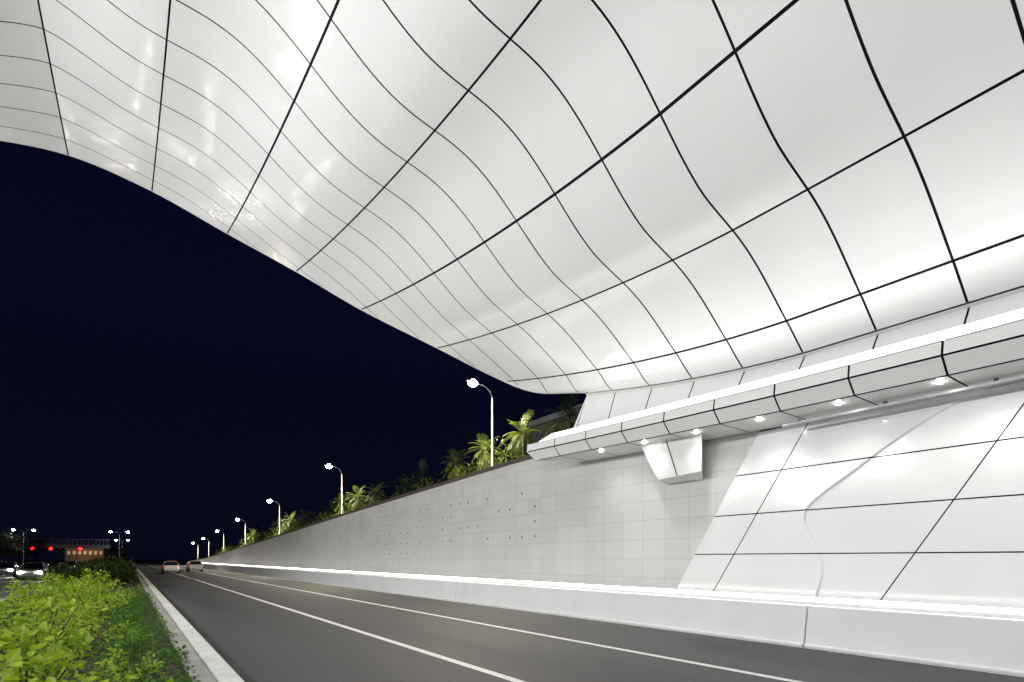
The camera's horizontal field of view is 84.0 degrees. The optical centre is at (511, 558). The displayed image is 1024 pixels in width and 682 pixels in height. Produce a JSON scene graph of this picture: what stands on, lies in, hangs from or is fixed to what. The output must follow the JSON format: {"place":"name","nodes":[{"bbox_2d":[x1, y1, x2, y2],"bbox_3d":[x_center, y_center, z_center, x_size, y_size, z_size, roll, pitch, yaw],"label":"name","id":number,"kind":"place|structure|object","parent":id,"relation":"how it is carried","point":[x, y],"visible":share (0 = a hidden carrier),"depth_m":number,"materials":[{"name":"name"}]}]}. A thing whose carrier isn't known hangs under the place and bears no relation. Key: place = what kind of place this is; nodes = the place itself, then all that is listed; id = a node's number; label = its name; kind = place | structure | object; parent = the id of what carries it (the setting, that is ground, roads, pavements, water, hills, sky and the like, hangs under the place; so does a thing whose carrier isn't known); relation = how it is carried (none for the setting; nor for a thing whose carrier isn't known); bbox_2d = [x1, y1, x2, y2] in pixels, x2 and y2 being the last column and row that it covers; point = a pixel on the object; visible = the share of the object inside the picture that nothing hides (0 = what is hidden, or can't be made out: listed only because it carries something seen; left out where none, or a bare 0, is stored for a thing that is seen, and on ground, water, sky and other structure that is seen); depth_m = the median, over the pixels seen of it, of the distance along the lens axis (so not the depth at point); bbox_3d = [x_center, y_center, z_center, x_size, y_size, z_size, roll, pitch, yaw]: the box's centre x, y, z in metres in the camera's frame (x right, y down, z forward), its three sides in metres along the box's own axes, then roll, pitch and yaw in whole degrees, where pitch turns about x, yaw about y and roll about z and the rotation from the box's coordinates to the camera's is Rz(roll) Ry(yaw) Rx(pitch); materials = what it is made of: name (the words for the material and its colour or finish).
{"place":"outdoors","nodes":[
{"label":"outdoors","id":0,"kind":"place"},
{"bbox_2d":[0,565,59,598],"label":"opposite road","id":1,"kind":"structure","parent":0,"point":[6,578],"depth_m":41.12,"materials":[{"name":"grey asphalt"}]},
{"bbox_2d":[0,562,18,576],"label":"car","id":2,"kind":"object","parent":1,"relation":"on","point":[7,568],"visible":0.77,"depth_m":56.51,"materials":[{"name":"paint"}]},
{"bbox_2d":[16,562,49,579],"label":"car","id":3,"kind":"object","parent":1,"relation":"on","point":[32,569],"visible":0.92,"depth_m":46.63,"materials":[{"name":"paint"}]},
{"bbox_2d":[35,561,50,569],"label":"car","id":4,"kind":"object","parent":1,"relation":"on","point":[47,563],"visible":0.21,"depth_m":78.83,"materials":[{"name":"paint"}]},
{"bbox_2d":[17,562,58,566],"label":"verge","id":5,"kind":"structure","parent":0,"point":[51,563],"depth_m":211.32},
{"bbox_2d":[0,529,28,561],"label":"roadside tree","id":6,"kind":"object","parent":5,"relation":"on","point":[14,549],"visible":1,"depth_m":113.26,"materials":[{"name":"green plant"}]},
{"bbox_2d":[11,529,34,562],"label":"street lamp","id":7,"kind":"object","parent":5,"relation":"on","point":[23,541],"visible":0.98,"depth_m":114.54,"materials":[{"name":"grey metal"}]},
{"bbox_2d":[9,535,38,562],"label":"roadside tree","id":8,"kind":"object","parent":5,"relation":"on","point":[19,542],"visible":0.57,"depth_m":133.72,"materials":[{"name":"green plant"}]},
{"bbox_2d":[25,537,50,560],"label":"roadside tree","id":9,"kind":"object","parent":5,"relation":"on","point":[40,546],"visible":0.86,"depth_m":158.07,"materials":[{"name":"green plant"}]},
{"bbox_2d":[0,538,110,563],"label":"footbridge","id":10,"kind":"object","parent":5,"relation":"on","point":[61,547],"visible":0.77,"depth_m":184.94,"materials":[{"name":"grey metal"}]},
{"bbox_2d":[62,561,76,567],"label":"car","id":11,"kind":"object","parent":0,"point":[71,563],"visible":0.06,"depth_m":77.10,"materials":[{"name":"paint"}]},
{"bbox_2d":[0,574,187,681],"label":"median soil","id":12,"kind":"structure","parent":0,"point":[172,665],"depth_m":11.00,"materials":[{"name":"brown soil"}]},
{"bbox_2d":[0,626,30,653],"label":"shrub","id":13,"kind":"object","parent":12,"relation":"on","point":[2,650],"visible":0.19,"depth_m":9.95,"materials":[{"name":"green plant"}]},
{"bbox_2d":[0,596,34,617],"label":"shrub","id":14,"kind":"object","parent":12,"relation":"on","point":[13,609],"visible":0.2,"depth_m":15.60,"materials":[{"name":"green plant"}]},
{"bbox_2d":[0,592,43,626],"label":"shrub","id":15,"kind":"object","parent":12,"relation":"on","point":[13,607],"visible":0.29,"depth_m":14.06,"materials":[{"name":"green plant"}]},
{"bbox_2d":[0,575,52,606],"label":"shrub","id":16,"kind":"object","parent":12,"relation":"on","point":[19,582],"visible":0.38,"depth_m":18.90,"materials":[{"name":"green plant"}]},
{"bbox_2d":[2,597,55,634],"bbox_3d":[-10.936,1.297,12.819,1.232,0.865,1.083,0,0,8],"label":"shrub","id":17,"kind":"object","parent":12,"relation":"on","point":[20,599],"visible":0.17,"depth_m":12.72,"materials":[{"name":"green plant"}]},
{"bbox_2d":[0,573,65,613],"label":"shrub","id":18,"kind":"object","parent":12,"relation":"on","point":[43,593],"visible":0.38,"depth_m":17.69,"materials":[{"name":"green plant"}]},
{"bbox_2d":[0,631,85,678],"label":"shrub","id":19,"kind":"object","parent":12,"relation":"on","point":[57,666],"visible":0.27,"depth_m":7.09,"materials":[{"name":"green plant"}]},
{"bbox_2d":[20,635,73,674],"bbox_3d":[-6.808,1.424,8.263,0.742,0.593,0.844,0,0,-19],"label":"shrub","id":20,"kind":"object","parent":12,"relation":"on","point":[40,653],"visible":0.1,"depth_m":8.32,"materials":[{"name":"green plant"}]},
{"bbox_2d":[31,572,67,593],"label":"shrub","id":21,"kind":"object","parent":12,"relation":"on","point":[58,577],"visible":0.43,"depth_m":25.17,"materials":[{"name":"green plant"}]},
{"bbox_2d":[2,580,101,649],"bbox_3d":[-8.895,1.079,10.808,1.772,1.299,1.639,0,0,8],"label":"shrub","id":22,"kind":"object","parent":12,"relation":"on","point":[51,612],"visible":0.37,"depth_m":10.73,"materials":[{"name":"green plant"}]},
{"bbox_2d":[0,588,110,661],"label":"shrub","id":23,"kind":"object","parent":12,"relation":"on","point":[82,613],"visible":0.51,"depth_m":9.41,"materials":[{"name":"green plant"}]},
{"bbox_2d":[42,578,71,598],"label":"shrub","id":24,"kind":"object","parent":12,"relation":"on","point":[58,588],"visible":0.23,"depth_m":23.37,"materials":[{"name":"green plant"}]},
{"bbox_2d":[46,569,74,592],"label":"shrub","id":25,"kind":"object","parent":12,"relation":"on","point":[64,583],"visible":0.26,"depth_m":27.19,"materials":[{"name":"green plant"}]},
{"bbox_2d":[53,571,84,587],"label":"shrub","id":26,"kind":"object","parent":12,"relation":"on","point":[67,576],"visible":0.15,"depth_m":30.06,"materials":[{"name":"green plant"}]},
{"bbox_2d":[0,589,138,681],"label":"shrub","id":27,"kind":"object","parent":12,"relation":"on","point":[44,626],"visible":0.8,"depth_m":6.08,"materials":[{"name":"green plant"}]},
{"bbox_2d":[49,610,100,635],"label":"shrub","id":28,"kind":"object","parent":12,"relation":"on","point":[76,624],"visible":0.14,"depth_m":12.49,"materials":[{"name":"green plant"}]},
{"bbox_2d":[66,571,96,591],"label":"shrub","id":29,"kind":"object","parent":12,"relation":"on","point":[72,581],"visible":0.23,"depth_m":25.99,"materials":[{"name":"green plant"}]},
{"bbox_2d":[52,568,111,610],"bbox_3d":[-14.240,1.023,18.533,1.678,1.385,2.224,0,0,-1],"label":"shrub","id":30,"kind":"object","parent":12,"relation":"on","point":[90,579],"visible":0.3,"depth_m":18.73,"materials":[{"name":"green plant"}]},
{"bbox_2d":[62,597,106,628],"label":"shrub","id":31,"kind":"object","parent":12,"relation":"on","point":[90,600],"visible":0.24,"depth_m":14.11,"materials":[{"name":"green plant"}]},
{"bbox_2d":[0,643,173,681],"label":"shrub","id":32,"kind":"object","parent":12,"relation":"on","point":[14,654],"visible":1,"depth_m":3.65,"materials":[{"name":"green plant"}]},
{"bbox_2d":[70,568,110,592],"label":"shrub","id":33,"kind":"object","parent":12,"relation":"on","point":[76,582],"visible":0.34,"depth_m":28.46,"materials":[{"name":"green plant"}]},
{"bbox_2d":[45,555,138,586],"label":"hedge","id":34,"kind":"object","parent":12,"relation":"on","point":[121,568],"visible":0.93,"depth_m":33.75,"materials":[{"name":"green plant"}]},
{"bbox_2d":[68,581,116,615],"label":"shrub","id":35,"kind":"object","parent":12,"relation":"on","point":[94,591],"visible":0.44,"depth_m":17.08,"materials":[{"name":"green plant"}]},
{"bbox_2d":[81,575,107,588],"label":"shrub","id":36,"kind":"object","parent":12,"relation":"on","point":[95,580],"visible":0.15,"depth_m":30.58,"materials":[{"name":"green plant"}]},
{"bbox_2d":[52,578,137,618],"bbox_3d":[-11.460,1.136,15.678,1.979,1.241,1.537,0,0,-43],"label":"shrub","id":37,"kind":"object","parent":12,"relation":"on","point":[108,598],"visible":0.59,"depth_m":15.59,"materials":[{"name":"green plant"}]},
{"bbox_2d":[81,563,110,586],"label":"shrub","id":38,"kind":"object","parent":12,"relation":"on","point":[83,571],"visible":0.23,"depth_m":32.84,"materials":[{"name":"green plant"}]},
{"bbox_2d":[72,570,126,604],"bbox_3d":[-15.151,1.081,20.693,1.895,1.330,1.665,0,0,43],"label":"shrub","id":39,"kind":"object","parent":12,"relation":"on","point":[78,581],"visible":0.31,"depth_m":20.82,"materials":[{"name":"green plant"}]},
{"bbox_2d":[0,589,199,681],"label":"ground cover","id":40,"kind":"object","parent":12,"relation":"on","point":[173,651],"visible":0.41,"depth_m":9.56,"materials":[{"name":"green plant"}]},
{"bbox_2d":[108,545,125,557],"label":"roadside tree","id":41,"kind":"object","parent":12,"relation":"on","point":[115,549],"visible":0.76,"depth_m":137.63,"materials":[{"name":"green plant"}]},
{"bbox_2d":[109,545,127,557],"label":"roadside tree","id":42,"kind":"object","parent":12,"relation":"on","point":[123,556],"visible":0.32,"depth_m":151.97,"materials":[{"name":"green plant"}]},
{"bbox_2d":[108,531,128,556],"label":"street lamp","id":43,"kind":"object","parent":12,"relation":"on","point":[119,541],"visible":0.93,"depth_m":123.44,"materials":[{"name":"grey metal"}]},
{"bbox_2d":[76,639,168,681],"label":"shrub","id":44,"kind":"object","parent":12,"relation":"on","point":[117,657],"visible":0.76,"depth_m":7.10,"materials":[{"name":"green plant"}]},
{"bbox_2d":[78,634,171,679],"bbox_3d":[-5.526,1.387,8.148,1.118,0.653,0.943,0,0,3],"label":"shrub","id":45,"kind":"object","parent":12,"relation":"on","point":[125,667],"visible":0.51,"depth_m":8.13,"materials":[{"name":"green plant"}]},
{"bbox_2d":[98,598,151,629],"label":"shrub","id":46,"kind":"object","parent":12,"relation":"on","point":[132,621],"visible":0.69,"depth_m":13.56,"materials":[{"name":"green plant"}]},
{"bbox_2d":[104,599,145,617],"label":"shrub","id":47,"kind":"object","parent":12,"relation":"on","point":[130,601],"visible":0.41,"depth_m":16.70,"materials":[{"name":"green plant"}]},
{"bbox_2d":[99,614,152,648],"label":"shrub","id":48,"kind":"object","parent":12,"relation":"on","point":[121,636],"visible":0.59,"depth_m":10.65,"materials":[{"name":"green plant"}]},
{"bbox_2d":[118,588,134,606],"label":"shrub","id":49,"kind":"object","parent":12,"relation":"on","point":[132,593],"visible":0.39,"depth_m":20.06,"materials":[{"name":"green plant"}]},
{"bbox_2d":[100,610,157,638],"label":"shrub","id":50,"kind":"object","parent":12,"relation":"on","point":[111,623],"visible":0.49,"depth_m":12.05,"materials":[{"name":"green plant"}]},
{"bbox_2d":[117,583,142,596],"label":"shrub","id":51,"kind":"object","parent":12,"relation":"on","point":[131,590],"visible":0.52,"depth_m":23.89,"materials":[{"name":"green plant"}]},
{"bbox_2d":[118,591,145,610],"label":"shrub","id":52,"kind":"object","parent":12,"relation":"on","point":[133,597],"visible":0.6,"depth_m":18.41,"materials":[{"name":"green plant"}]},
{"bbox_2d":[121,584,144,594],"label":"shrub","id":53,"kind":"object","parent":12,"relation":"on","point":[132,590],"visible":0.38,"depth_m":25.96,"materials":[{"name":"green plant"}]},
{"bbox_2d":[104,621,165,660],"bbox_3d":[-6.313,1.371,9.468,0.870,0.681,0.963,0,0,-5],"label":"shrub","id":54,"kind":"object","parent":12,"relation":"on","point":[138,644],"visible":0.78,"depth_m":9.55,"materials":[{"name":"green plant"}]},
{"bbox_2d":[110,670,167,681],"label":"shrub","id":55,"kind":"object","parent":12,"relation":"on","point":[139,680],"visible":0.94,"depth_m":5.99,"materials":[{"name":"green plant"}]},
{"bbox_2d":[143,667,177,680],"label":"shrub","id":56,"kind":"object","parent":12,"relation":"on","point":[150,677],"visible":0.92,"depth_m":5.18,"materials":[{"name":"green plant"}]},
{"bbox_2d":[3,559,196,565],"bbox_3d":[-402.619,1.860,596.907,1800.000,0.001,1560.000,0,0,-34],"label":"ground","id":57,"kind":"structure","parent":0,"point":[183,561],"depth_m":557.07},
{"bbox_2d":[65,548,104,561],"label":"roadside building","id":58,"kind":"structure","parent":57,"relation":"on","point":[75,554],"depth_m":263.95,"materials":[{"name":"metal"}]},
{"bbox_2d":[134,566,243,681],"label":"kerb","id":59,"kind":"structure","parent":57,"relation":"on","point":[207,660],"depth_m":10.51,"materials":[{"name":"concrete"}]},
{"bbox_2d":[0,141,586,559],"label":"sky","id":60,"kind":"structure","parent":0,"point":[165,378],"materials":[{"name":"black"}]},
{"bbox_2d":[131,560,1023,681],"bbox_3d":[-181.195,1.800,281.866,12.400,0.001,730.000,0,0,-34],"label":"road","id":61,"kind":"structure","parent":0,"point":[247,639],"depth_m":11.78,"materials":[{"name":"grey asphalt"}]},
{"bbox_2d":[160,561,179,573],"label":"car","id":62,"kind":"object","parent":61,"relation":"on","point":[170,566],"visible":1,"depth_m":67.12,"materials":[{"name":"paint"}]},
{"bbox_2d":[186,561,202,571],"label":"car","id":63,"kind":"object","parent":61,"relation":"on","point":[194,565],"visible":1,"depth_m":79.08,"materials":[{"name":"paint"}]},
{"bbox_2d":[208,564,219,569],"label":"road barrier","id":64,"kind":"object","parent":61,"relation":"on","point":[213,567],"visible":0.7,"depth_m":91.96,"materials":[{"name":"white concrete"}]},
{"bbox_2d":[219,565,235,571],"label":"road barrier","id":65,"kind":"object","parent":61,"relation":"on","point":[228,568],"visible":0.86,"depth_m":79.68,"materials":[{"name":"white concrete"}]},
{"bbox_2d":[234,566,258,574],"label":"road barrier","id":66,"kind":"object","parent":61,"relation":"on","point":[246,570],"visible":0.87,"depth_m":66.78,"materials":[{"name":"white concrete"}]},
{"bbox_2d":[256,568,289,578],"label":"road barrier","id":67,"kind":"object","parent":61,"relation":"on","point":[277,573],"visible":0.81,"depth_m":54.13,"materials":[{"name":"white concrete"}]},
{"bbox_2d":[288,570,346,586],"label":"road barrier","id":68,"kind":"object","parent":61,"relation":"on","point":[332,578],"visible":0.94,"depth_m":41.35,"materials":[{"name":"white concrete"}]},
{"bbox_2d":[343,574,457,600],"bbox_3d":[-6.463,1.395,30.380,0.460,0.850,14.970,0,0,-34],"label":"road barrier","id":69,"kind":"object","parent":61,"relation":"on","point":[436,589],"visible":0.84,"depth_m":28.41,"materials":[{"name":"white concrete"}]},
{"bbox_2d":[192,430,759,588],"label":"retaining wall","id":70,"kind":"structure","parent":61,"relation":"on","point":[629,520],"depth_m":22.83,"materials":[{"name":"grey concrete"}]},
{"bbox_2d":[641,434,702,483],"bbox_3d":[4.679,-2.820,16.483,0.747,1.159,2.489,0,0,-34],"label":"wall bracket","id":71,"kind":"object","parent":70,"relation":"attached to","point":[676,461],"depth_m":16.05,"materials":[{"name":"white metal"}]},
{"bbox_2d":[527,288,1023,462],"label":"lit ledge","id":72,"kind":"object","parent":70,"relation":"attached to","point":[976,344],"visible":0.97,"depth_m":12.40,"materials":[{"name":"white metal"}]},
{"bbox_2d":[0,0,1023,394],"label":"canopy","id":73,"kind":"object","parent":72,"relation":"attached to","point":[570,196],"visible":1,"depth_m":12.55,"materials":[{"name":"white metal"}]},
{"bbox_2d":[782,375,1023,426],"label":"cable tray","id":74,"kind":"object","parent":72,"relation":"attached to","point":[996,381],"visible":1,"depth_m":11.24,"materials":[{"name":"grey metal"}]},
{"bbox_2d":[0,561,1023,681],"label":"road markings","id":75,"kind":"object","parent":61,"relation":"on","point":[512,679],"visible":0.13,"depth_m":11.75,"materials":[{"name":"paint"}]},
{"bbox_2d":[202,563,1023,618],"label":"strip light","id":76,"kind":"object","parent":61,"relation":"on","point":[1009,613],"visible":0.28,"depth_m":12.87,"materials":[{"name":"glowing white light-emitting surface"}]},
{"bbox_2d":[454,581,812,646],"bbox_3d":[1.925,1.395,17.944,0.460,0.850,14.970,0,0,-34],"label":"road barrier","id":77,"kind":"object","parent":61,"relation":"on","point":[779,623],"visible":0.85,"depth_m":14.82,"materials":[{"name":"white concrete"}]},
{"bbox_2d":[677,380,1023,608],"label":"panelled wall","id":78,"kind":"structure","parent":61,"relation":"on","point":[920,501],"depth_m":12.16,"materials":[{"name":"white metal"}]},
{"bbox_2d":[804,605,1023,675],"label":"road barrier","id":79,"kind":"object","parent":61,"relation":"on","point":[992,644],"visible":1,"depth_m":9.94,"materials":[{"name":"white concrete"}]},
{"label":"terrace ground","id":80,"kind":"structure","parent":0,"visible":0},
{"bbox_2d":[236,518,245,544],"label":"street lamp","id":81,"kind":"object","parent":80,"relation":"on","point":[237,519],"visible":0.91,"depth_m":87.96,"materials":[{"name":"grey metal"}]},
{"bbox_2d":[246,527,259,543],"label":"palm tree","id":82,"kind":"object","parent":80,"relation":"on","point":[252,533],"visible":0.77,"depth_m":89.39,"materials":[{"name":"green plant"}]},
{"bbox_2d":[256,526,271,539],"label":"palm tree","id":83,"kind":"object","parent":80,"relation":"on","point":[264,529],"visible":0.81,"depth_m":82.05,"materials":[{"name":"green plant"}]},
{"bbox_2d":[266,500,279,533],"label":"street lamp","id":84,"kind":"object","parent":80,"relation":"on","point":[269,501],"visible":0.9,"depth_m":68.04,"materials":[{"name":"grey metal"}]},
{"bbox_2d":[272,517,287,534],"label":"palm tree","id":85,"kind":"object","parent":80,"relation":"on","point":[281,527],"visible":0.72,"depth_m":72.64,"materials":[{"name":"green plant"}]},
{"bbox_2d":[282,511,299,530],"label":"palm tree","id":86,"kind":"object","parent":80,"relation":"on","point":[291,523],"visible":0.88,"depth_m":67.27,"materials":[{"name":"green plant"}]},
{"bbox_2d":[295,509,313,526],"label":"palm tree","id":87,"kind":"object","parent":80,"relation":"on","point":[304,514],"visible":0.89,"depth_m":62.72,"materials":[{"name":"green plant"}]},
{"bbox_2d":[321,498,339,518],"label":"palm tree","id":88,"kind":"object","parent":80,"relation":"on","point":[331,506],"visible":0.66,"depth_m":56.51,"materials":[{"name":"green plant"}]},
{"bbox_2d":[325,464,342,513],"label":"street lamp","id":89,"kind":"object","parent":80,"relation":"on","point":[328,466],"visible":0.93,"depth_m":48.14,"materials":[{"name":"grey metal"}]},
{"bbox_2d":[332,493,350,514],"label":"palm tree","id":90,"kind":"object","parent":80,"relation":"on","point":[338,507],"visible":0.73,"depth_m":51.58,"materials":[{"name":"green plant"}]},
{"bbox_2d":[345,485,367,508],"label":"palm tree","id":91,"kind":"object","parent":80,"relation":"on","point":[357,495],"visible":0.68,"depth_m":47.66,"materials":[{"name":"green plant"}]},
{"bbox_2d":[364,482,387,504],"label":"palm tree","id":92,"kind":"object","parent":80,"relation":"on","point":[374,495],"visible":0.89,"depth_m":44.57,"materials":[{"name":"green plant"}]},
{"bbox_2d":[215,439,538,554],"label":"terrace planting","id":93,"kind":"object","parent":80,"relation":"on","point":[428,483],"visible":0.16,"depth_m":37.61,"materials":[{"name":"green plant"}]},
{"bbox_2d":[395,475,417,496],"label":"palm tree","id":94,"kind":"object","parent":80,"relation":"on","point":[402,488],"visible":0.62,"depth_m":41.81,"materials":[{"name":"green plant"}]},
{"bbox_2d":[409,458,436,489],"bbox_3d":[-5.956,-5.073,37.916,2.075,3.171,1.840,0,0,-27],"label":"palm tree","id":95,"kind":"object","parent":80,"relation":"on","point":[423,473],"visible":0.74,"depth_m":37.84,"materials":[{"name":"green plant"}]},
{"bbox_2d":[441,449,469,478],"bbox_3d":[-3.369,-5.149,34.074,1.988,3.020,1.966,0,0,-3],"label":"palm tree","id":96,"kind":"object","parent":80,"relation":"on","point":[454,466],"visible":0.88,"depth_m":34.00,"materials":[{"name":"green plant"}]},
{"bbox_2d":[443,457,470,478],"bbox_3d":[-3.576,-5.248,38.641,2.270,3.468,2.012,0,0,-21],"label":"palm tree","id":97,"kind":"object","parent":80,"relation":"on","point":[459,468],"visible":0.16,"depth_m":38.65,"materials":[{"name":"green plant"}]},
{"bbox_2d":[466,379,492,465],"bbox_3d":[-1.570,-6.290,27.890,1.591,4.850,0.390,0,0,-34],"label":"street lamp","id":98,"kind":"object","parent":80,"relation":"on","point":[472,383],"visible":0.88,"depth_m":28.24,"materials":[{"name":"grey metal"}]},
{"bbox_2d":[463,433,502,470],"bbox_3d":[-1.439,-5.226,30.633,1.962,2.903,2.105,0,0,-39],"label":"palm tree","id":99,"kind":"object","parent":80,"relation":"on","point":[485,453],"visible":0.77,"depth_m":30.51,"materials":[{"name":"green plant"}]},
{"bbox_2d":[501,409,543,457],"bbox_3d":[0.481,-5.508,27.662,2.012,3.237,2.320,0,0,-34],"label":"palm tree","id":100,"kind":"object","parent":80,"relation":"on","point":[521,443],"visible":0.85,"depth_m":27.53,"materials":[{"name":"green plant"}]},
{"bbox_2d":[528,404,582,442],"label":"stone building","id":101,"kind":"structure","parent":80,"relation":"on","point":[539,423],"depth_m":39.19,"materials":[{"name":"stone"}]},
{"bbox_2d":[541,393,581,438],"bbox_3d":[2.917,-6.259,28.331,2.721,4.691,3.070,0,0,-37],"label":"palm tree","id":102,"kind":"object","parent":80,"relation":"on","point":[571,424],"visible":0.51,"depth_m":28.19,"materials":[{"name":"green plant"}]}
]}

